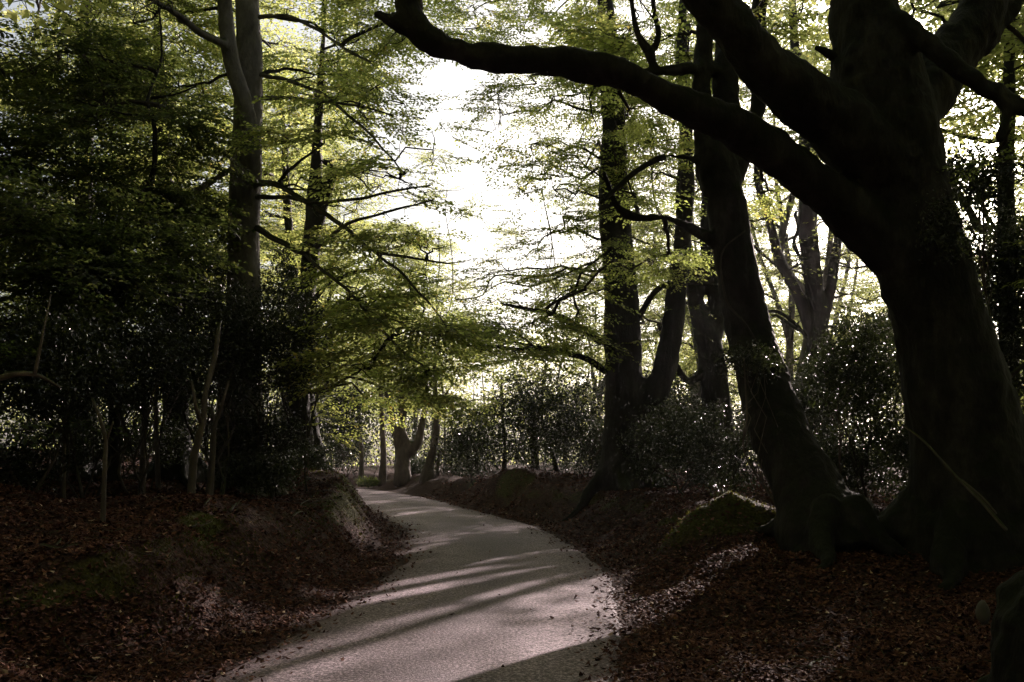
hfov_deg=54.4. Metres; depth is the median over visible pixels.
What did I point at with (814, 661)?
fallen twig
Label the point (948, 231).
holly bush
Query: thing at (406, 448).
oak tree
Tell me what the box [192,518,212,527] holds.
fallen twig
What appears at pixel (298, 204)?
beech tree
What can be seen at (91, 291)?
holly bush
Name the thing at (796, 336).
beech tree
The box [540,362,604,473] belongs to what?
holly bush
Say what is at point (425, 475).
tree
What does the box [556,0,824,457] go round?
beech tree
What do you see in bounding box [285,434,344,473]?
holly bush
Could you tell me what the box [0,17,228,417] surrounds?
beech tree
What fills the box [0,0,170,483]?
beech tree
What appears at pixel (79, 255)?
beech tree
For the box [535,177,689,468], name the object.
beech tree
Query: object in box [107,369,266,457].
holly bush
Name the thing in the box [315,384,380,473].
holly bush
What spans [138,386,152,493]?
sapling
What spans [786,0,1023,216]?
beech tree
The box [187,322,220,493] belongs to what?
sapling
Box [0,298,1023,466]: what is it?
woodland
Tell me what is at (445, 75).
sky
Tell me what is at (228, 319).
holly bush
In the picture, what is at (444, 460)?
holly bush
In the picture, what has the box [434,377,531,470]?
young tree
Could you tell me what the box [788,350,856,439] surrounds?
holly bush
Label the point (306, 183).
beech tree
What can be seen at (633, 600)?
fallen twig
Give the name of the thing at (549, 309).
beech tree
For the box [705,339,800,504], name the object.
holly bush
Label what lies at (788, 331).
beech tree
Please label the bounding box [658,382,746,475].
holly bush
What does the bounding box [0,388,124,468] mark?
holly bush
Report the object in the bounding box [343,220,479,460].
beech tree
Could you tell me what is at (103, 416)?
holly bush
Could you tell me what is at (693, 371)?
beech tree
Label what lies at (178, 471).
beech tree
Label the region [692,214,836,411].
beech tree
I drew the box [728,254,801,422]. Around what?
beech tree
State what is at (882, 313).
holly bush
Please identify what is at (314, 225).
beech tree
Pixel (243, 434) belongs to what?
holly bush
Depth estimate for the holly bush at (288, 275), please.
18.51 m
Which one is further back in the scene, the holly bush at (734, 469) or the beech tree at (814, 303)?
the beech tree at (814, 303)
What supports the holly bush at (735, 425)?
on the ground
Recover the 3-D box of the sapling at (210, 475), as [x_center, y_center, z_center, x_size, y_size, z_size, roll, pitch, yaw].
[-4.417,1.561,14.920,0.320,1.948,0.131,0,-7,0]
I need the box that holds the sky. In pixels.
[0,0,1023,459]
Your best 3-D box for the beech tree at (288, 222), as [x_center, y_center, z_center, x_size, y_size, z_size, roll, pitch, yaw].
[-6.669,-1.356,28.062,3.189,12.063,5.673,4,-8,-32]
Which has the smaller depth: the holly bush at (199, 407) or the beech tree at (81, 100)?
the beech tree at (81, 100)
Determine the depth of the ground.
10.68 m
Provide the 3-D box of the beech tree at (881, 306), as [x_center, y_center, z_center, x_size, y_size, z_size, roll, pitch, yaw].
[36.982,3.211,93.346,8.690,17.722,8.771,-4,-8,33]
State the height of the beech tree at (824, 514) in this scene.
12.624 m
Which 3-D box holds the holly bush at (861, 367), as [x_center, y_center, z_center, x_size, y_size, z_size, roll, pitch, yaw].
[5.604,1.123,15.895,1.980,3.542,2.467,0,-7,0]
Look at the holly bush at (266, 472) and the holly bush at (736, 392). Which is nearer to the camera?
the holly bush at (266, 472)
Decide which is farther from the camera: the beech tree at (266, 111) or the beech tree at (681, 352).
the beech tree at (681, 352)
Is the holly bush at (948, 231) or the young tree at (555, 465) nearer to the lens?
the holly bush at (948, 231)
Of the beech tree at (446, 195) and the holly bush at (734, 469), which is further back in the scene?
the beech tree at (446, 195)
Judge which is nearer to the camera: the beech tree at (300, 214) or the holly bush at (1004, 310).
the holly bush at (1004, 310)
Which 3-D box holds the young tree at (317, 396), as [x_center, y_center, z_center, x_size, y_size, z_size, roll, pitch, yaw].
[-3.749,0.748,19.061,1.710,4.365,2.163,0,-7,0]
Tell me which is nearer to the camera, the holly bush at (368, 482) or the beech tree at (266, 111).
the beech tree at (266, 111)
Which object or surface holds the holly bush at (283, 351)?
on the ground
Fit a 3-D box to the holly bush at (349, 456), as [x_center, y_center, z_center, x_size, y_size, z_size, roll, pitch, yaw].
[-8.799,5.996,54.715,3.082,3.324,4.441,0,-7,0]
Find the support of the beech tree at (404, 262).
on the ground
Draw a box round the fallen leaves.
[0,423,1023,681]
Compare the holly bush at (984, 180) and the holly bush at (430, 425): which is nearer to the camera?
the holly bush at (984, 180)
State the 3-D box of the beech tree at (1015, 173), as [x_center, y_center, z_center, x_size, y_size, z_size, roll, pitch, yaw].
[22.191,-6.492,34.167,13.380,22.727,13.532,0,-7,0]
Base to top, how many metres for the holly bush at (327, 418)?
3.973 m
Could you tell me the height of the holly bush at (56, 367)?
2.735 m
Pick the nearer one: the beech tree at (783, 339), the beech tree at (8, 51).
the beech tree at (8, 51)
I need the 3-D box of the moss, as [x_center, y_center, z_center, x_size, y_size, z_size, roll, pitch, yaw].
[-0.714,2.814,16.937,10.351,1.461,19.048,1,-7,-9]
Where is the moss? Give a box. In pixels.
[0,468,775,657]
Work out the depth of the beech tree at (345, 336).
81.20 m
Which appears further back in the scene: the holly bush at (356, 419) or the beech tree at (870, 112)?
the holly bush at (356, 419)
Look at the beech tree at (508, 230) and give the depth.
57.02 m
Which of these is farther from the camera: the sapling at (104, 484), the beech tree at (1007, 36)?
the beech tree at (1007, 36)
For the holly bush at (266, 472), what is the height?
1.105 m
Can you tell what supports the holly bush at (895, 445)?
on the ground
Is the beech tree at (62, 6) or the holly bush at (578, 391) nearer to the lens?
the beech tree at (62, 6)
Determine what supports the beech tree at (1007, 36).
on the ground
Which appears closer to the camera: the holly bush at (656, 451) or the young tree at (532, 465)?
the holly bush at (656, 451)
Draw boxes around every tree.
[0,0,131,58]
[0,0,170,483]
[0,0,211,484]
[0,0,226,341]
[0,0,272,482]
[0,0,296,486]
[0,0,535,496]
[0,10,94,146]
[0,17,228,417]
[28,0,442,442]
[38,0,343,417]
[177,25,403,393]
[205,0,542,470]
[219,112,400,413]
[232,70,332,471]
[262,186,407,467]
[263,287,349,416]
[265,248,362,415]
[313,292,499,486]
[313,357,388,486]
[334,220,458,413]
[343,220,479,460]
[362,291,449,465]
[366,271,506,483]
[368,359,407,486]
[374,0,1023,590]
[379,142,508,472]
[423,0,722,521]
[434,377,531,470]
[481,367,603,468]
[484,114,604,469]
[517,362,596,471]
[524,0,914,569]
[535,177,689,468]
[535,252,655,420]
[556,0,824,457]
[568,209,707,402]
[591,109,777,461]
[594,0,1020,386]
[627,23,829,484]
[639,1,894,387]
[641,295,725,444]
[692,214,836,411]
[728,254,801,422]
[741,0,887,478]
[748,124,899,412]
[749,69,990,449]
[750,0,1023,184]
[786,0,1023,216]
[835,243,908,460]
[853,284,903,463]
[928,6,1023,372]
[948,3,1023,380]
[965,95,1023,375]
[966,5,1023,320]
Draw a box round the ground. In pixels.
[0,450,1023,681]
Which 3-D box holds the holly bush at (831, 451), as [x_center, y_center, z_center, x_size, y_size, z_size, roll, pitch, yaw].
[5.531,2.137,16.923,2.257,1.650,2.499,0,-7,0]
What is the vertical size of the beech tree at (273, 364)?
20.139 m
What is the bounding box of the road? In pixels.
[216,488,622,681]
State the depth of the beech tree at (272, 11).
31.03 m
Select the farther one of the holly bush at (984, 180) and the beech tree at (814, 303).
the beech tree at (814, 303)
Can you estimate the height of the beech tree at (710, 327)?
13.736 m
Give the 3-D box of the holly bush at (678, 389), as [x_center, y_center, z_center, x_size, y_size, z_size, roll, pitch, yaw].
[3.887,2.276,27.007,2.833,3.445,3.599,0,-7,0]
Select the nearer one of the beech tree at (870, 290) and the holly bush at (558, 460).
the holly bush at (558, 460)
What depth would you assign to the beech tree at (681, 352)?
96.51 m
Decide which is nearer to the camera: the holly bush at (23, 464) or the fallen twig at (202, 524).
the fallen twig at (202, 524)
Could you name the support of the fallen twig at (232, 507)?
on the ground
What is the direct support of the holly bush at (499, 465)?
on the ground
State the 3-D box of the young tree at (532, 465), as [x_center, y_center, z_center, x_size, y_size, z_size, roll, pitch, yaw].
[0.602,2.693,33.059,4.142,3.851,5.457,6,-9,-43]
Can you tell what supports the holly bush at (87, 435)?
on the ground
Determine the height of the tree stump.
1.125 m
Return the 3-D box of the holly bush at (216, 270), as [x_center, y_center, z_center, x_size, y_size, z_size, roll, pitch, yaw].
[-5.561,0.337,17.730,1.746,4.849,2.246,0,-7,0]
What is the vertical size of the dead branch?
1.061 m
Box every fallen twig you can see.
[39,538,77,548]
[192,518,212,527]
[228,500,240,511]
[292,494,360,519]
[630,594,641,602]
[808,656,828,668]
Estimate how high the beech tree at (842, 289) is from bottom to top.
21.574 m
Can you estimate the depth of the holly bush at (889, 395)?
27.13 m
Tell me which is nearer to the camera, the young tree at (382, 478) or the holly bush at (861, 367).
the holly bush at (861, 367)
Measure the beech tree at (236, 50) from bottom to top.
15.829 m
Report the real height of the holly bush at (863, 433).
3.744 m
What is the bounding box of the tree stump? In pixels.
[975,570,1023,681]
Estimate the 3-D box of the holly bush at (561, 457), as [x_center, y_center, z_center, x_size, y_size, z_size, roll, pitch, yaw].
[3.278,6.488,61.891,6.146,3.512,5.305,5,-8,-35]
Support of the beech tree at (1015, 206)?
on the ground
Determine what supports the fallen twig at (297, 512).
on the ground
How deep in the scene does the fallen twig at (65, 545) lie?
8.73 m
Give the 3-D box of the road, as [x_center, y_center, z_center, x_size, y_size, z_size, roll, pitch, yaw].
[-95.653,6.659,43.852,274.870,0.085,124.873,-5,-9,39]
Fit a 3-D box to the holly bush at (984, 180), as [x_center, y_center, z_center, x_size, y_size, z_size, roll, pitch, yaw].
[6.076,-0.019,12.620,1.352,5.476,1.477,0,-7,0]
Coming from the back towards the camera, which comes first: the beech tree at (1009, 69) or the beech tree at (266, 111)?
the beech tree at (266, 111)
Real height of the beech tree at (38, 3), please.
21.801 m
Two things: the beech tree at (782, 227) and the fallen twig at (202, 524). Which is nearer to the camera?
the fallen twig at (202, 524)
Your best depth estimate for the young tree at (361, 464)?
51.57 m
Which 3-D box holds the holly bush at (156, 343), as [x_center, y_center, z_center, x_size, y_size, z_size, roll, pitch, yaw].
[-5.265,0.864,13.966,2.223,3.039,2.894,0,-7,0]
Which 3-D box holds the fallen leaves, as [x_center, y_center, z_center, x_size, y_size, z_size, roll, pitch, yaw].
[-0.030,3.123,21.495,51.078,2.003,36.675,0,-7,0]
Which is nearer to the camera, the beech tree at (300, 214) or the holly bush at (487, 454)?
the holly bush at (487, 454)
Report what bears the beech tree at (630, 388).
on the ground
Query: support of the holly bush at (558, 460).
on the ground
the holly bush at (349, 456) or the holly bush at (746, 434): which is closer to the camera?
the holly bush at (746, 434)
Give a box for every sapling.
[91,398,113,523]
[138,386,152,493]
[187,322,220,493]
[205,380,229,494]
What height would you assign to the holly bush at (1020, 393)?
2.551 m
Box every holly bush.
[0,295,151,497]
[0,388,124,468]
[0,418,90,490]
[1,239,158,485]
[18,381,161,448]
[27,404,217,487]
[64,295,225,497]
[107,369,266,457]
[130,270,284,494]
[131,389,215,458]
[146,229,240,487]
[184,393,328,494]
[200,444,310,500]
[219,282,332,496]
[251,244,321,463]
[263,374,358,457]
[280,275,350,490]
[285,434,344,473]
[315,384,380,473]
[322,426,386,472]
[330,429,379,477]
[355,470,379,487]
[362,386,456,469]
[410,454,434,474]
[417,427,489,477]
[427,399,515,484]
[437,424,517,471]
[463,366,583,472]
[513,424,601,472]
[517,421,598,468]
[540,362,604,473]
[542,396,604,477]
[615,397,732,495]
[642,362,709,477]
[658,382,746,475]
[662,386,754,469]
[678,391,763,499]
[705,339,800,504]
[728,353,882,480]
[733,406,760,470]
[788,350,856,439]
[793,300,903,506]
[812,418,907,505]
[836,391,901,478]
[841,284,905,474]
[853,400,909,501]
[857,343,902,470]
[914,186,982,264]
[946,135,1023,320]
[966,191,1023,411]
[1012,363,1023,409]
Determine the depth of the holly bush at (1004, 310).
13.34 m
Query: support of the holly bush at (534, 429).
on the ground
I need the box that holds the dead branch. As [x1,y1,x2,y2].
[0,294,60,388]
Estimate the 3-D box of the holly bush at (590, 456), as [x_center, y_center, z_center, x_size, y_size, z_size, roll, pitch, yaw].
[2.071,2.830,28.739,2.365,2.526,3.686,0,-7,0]
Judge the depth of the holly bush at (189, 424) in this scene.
43.47 m
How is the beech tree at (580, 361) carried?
on the ground
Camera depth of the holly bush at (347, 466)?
57.15 m
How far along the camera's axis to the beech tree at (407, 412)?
104.22 m
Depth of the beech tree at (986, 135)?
46.84 m
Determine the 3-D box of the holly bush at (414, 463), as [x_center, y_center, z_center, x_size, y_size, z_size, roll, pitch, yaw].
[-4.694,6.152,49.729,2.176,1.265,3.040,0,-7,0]

